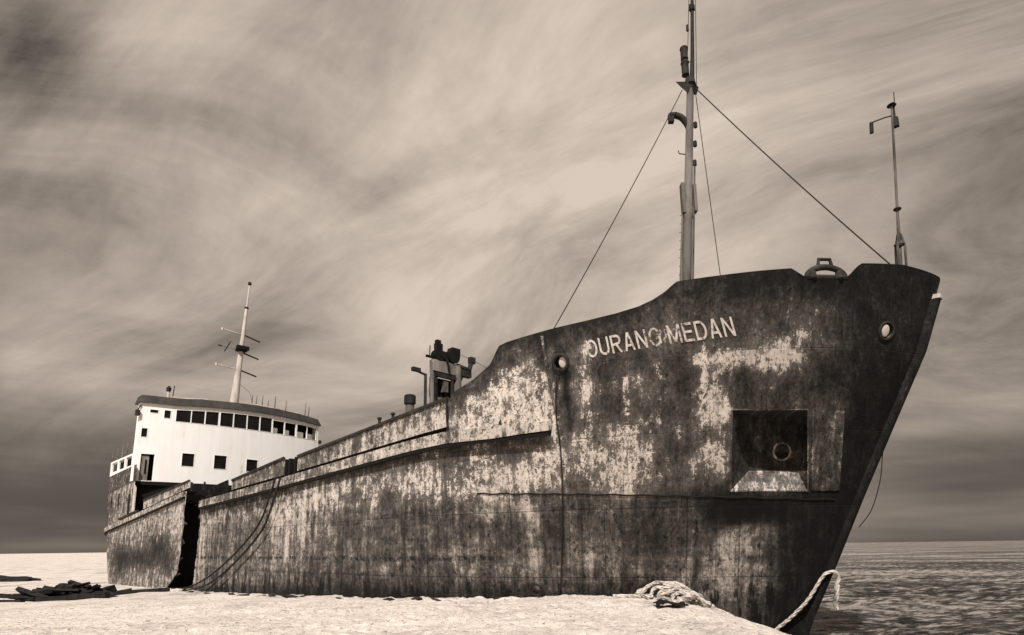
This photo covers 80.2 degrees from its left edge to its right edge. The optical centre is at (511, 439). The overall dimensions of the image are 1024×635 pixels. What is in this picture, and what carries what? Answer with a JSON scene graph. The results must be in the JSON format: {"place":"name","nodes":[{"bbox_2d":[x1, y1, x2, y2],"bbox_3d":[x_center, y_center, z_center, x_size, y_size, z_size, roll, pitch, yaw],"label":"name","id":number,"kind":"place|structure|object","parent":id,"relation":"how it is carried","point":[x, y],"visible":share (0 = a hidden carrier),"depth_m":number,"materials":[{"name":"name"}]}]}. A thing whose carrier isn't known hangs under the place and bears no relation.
{"place":"outdoors","nodes":[
{"label":"outdoors","id":0,"kind":"place"},
{"bbox_2d":[0,553,788,634],"bbox_3d":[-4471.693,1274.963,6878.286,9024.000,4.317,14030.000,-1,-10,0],"label":"beach","id":1,"kind":"structure","parent":0,"point":[178,613],"depth_m":13.65,"materials":[{"name":"beige sand"}]},
{"bbox_2d":[0,593,12,597],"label":"driftwood timber","id":2,"kind":"object","parent":1,"relation":"on","point":[5,595],"visible":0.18,"depth_m":29.26,"materials":[{"name":"brown wood"}]},
{"bbox_2d":[0,600,24,601],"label":"driftwood timber","id":3,"kind":"object","parent":1,"relation":"on","point":[12,600],"visible":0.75,"depth_m":26.91,"materials":[{"name":"brown wood"}]},
{"bbox_2d":[0,576,43,581],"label":"rock","id":4,"kind":"object","parent":1,"relation":"on","point":[14,578],"visible":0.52,"depth_m":52.85,"materials":[{"name":"brown stone"}]},
{"bbox_2d":[6,580,131,600],"bbox_3d":[-20.900,7.198,28.802,4.750,1.110,2.333,-1,-10,0],"label":"wreckage heap","id":5,"kind":"object","parent":1,"relation":"on","point":[71,587],"visible":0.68,"depth_m":28.09,"materials":[{"name":"brown wood"}]},
{"bbox_2d":[35,592,109,601],"bbox_3d":[-20.107,7.249,27.859,2.867,0.529,0.557,1,-10,-10],"label":"driftwood timber","id":6,"kind":"object","parent":1,"relation":"on","point":[80,596],"visible":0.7,"depth_m":27.67,"materials":[{"name":"brown wood"}]},
{"bbox_2d":[115,587,169,594],"bbox_3d":[-19.149,7.765,31.166,2.825,0.338,0.345,2,-10,-16],"label":"driftwood timber","id":7,"kind":"object","parent":1,"relation":"on","point":[147,590],"visible":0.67,"depth_m":31.14,"materials":[{"name":"brown wood"}]},
{"bbox_2d":[281,594,298,597],"bbox_3d":[-7.924,5.659,21.905,0.813,0.146,0.338,17,-28,-30],"label":"rust scrap","id":8,"kind":"object","parent":1,"relation":"on","point":[288,596],"visible":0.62,"depth_m":21.75,"materials":[{"name":"metal"}]},
{"bbox_2d":[411,596,421,600],"bbox_3d":[-2.834,4.735,18.122,0.338,0.146,0.413,2,-20,0],"label":"rust scrap","id":9,"kind":"object","parent":1,"relation":"on","point":[417,598],"visible":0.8,"depth_m":18.00,"materials":[{"name":"metal"}]},
{"bbox_2d":[104,0,942,634],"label":"shipwreck","id":10,"kind":"object","parent":1,"relation":"on","point":[724,440],"visible":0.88,"depth_m":16.57,"materials":[{"name":"metal"}]},
{"bbox_2d":[183,478,275,589],"bbox_3d":[-13.550,4.740,28.800,9.801,5.056,0.234,-10,-14,43],"label":"hanging cable","id":11,"kind":"object","parent":10,"relation":"hanging from","point":[243,544],"visible":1,"depth_m":27.27,"materials":[{"name":"metal"}]},
{"bbox_2d":[182,476,281,590],"bbox_3d":[-13.408,4.722,28.621,10.448,5.166,0.249,-10,-14,43],"label":"hanging cable","id":12,"kind":"object","parent":10,"relation":"hanging from","point":[247,548],"visible":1,"depth_m":26.91,"materials":[{"name":"metal"}]},
{"bbox_2d":[555,367,562,595],"bbox_3d":[1.288,1.268,16.733,0.220,6.121,2.304,-1,-10,0],"label":"hanging cable","id":13,"kind":"object","parent":10,"relation":"hanging from","point":[561,479],"visible":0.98,"depth_m":16.54,"materials":[{"name":"metal"}]},
{"bbox_2d":[775,570,840,629],"bbox_3d":[7.776,4.500,16.394,2.083,1.951,0.239,-4,-11,19],"label":"mooring line","id":14,"kind":"object","parent":10,"relation":"hanging from","point":[810,596],"visible":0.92,"depth_m":16.28,"materials":[{"name":"fabric"}]},
{"bbox_2d":[859,454,882,526],"bbox_3d":[9.467,1.114,15.937,0.904,2.313,0.093,-10,-14,43],"label":"slack wire","id":15,"kind":"object","parent":10,"relation":"hanging from","point":[876,493],"visible":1,"depth_m":15.86,"materials":[{"name":"black metal"}]},
{"bbox_2d":[529,583,542,595],"bbox_3d":[0.697,4.307,17.459,0.409,0.379,0.194,-3,-10,15],"label":"iron ring","id":16,"kind":"object","parent":1,"relation":"on","point":[538,585],"visible":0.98,"depth_m":17.43,"materials":[{"name":"metal"}]},
{"bbox_2d":[653,599,687,606],"bbox_3d":[3.571,3.646,13.571,0.776,0.178,0.825,-1,-10,0],"label":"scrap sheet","id":17,"kind":"object","parent":1,"relation":"on","point":[662,602],"visible":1,"depth_m":13.45,"materials":[{"name":"black metal"}]},
{"bbox_2d":[613,581,733,615],"bbox_3d":[4.239,4.187,15.838,3.182,0.992,1.526,-1,-10,0],"label":"rope heap","id":18,"kind":"object","parent":1,"relation":"on","point":[670,587],"visible":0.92,"depth_m":15.85,"materials":[{"name":"beige fabric"}]},
{"bbox_2d":[0,0,1023,553],"label":"sky","id":19,"kind":"structure","parent":0,"point":[387,180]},
{"bbox_2d":[809,541,1023,634],"bbox_3d":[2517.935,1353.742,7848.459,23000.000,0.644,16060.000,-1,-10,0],"label":"sea","id":20,"kind":"structure","parent":0,"point":[939,588],"depth_m":32.75,"materials":[{"name":"grey liquid"}]}
]}

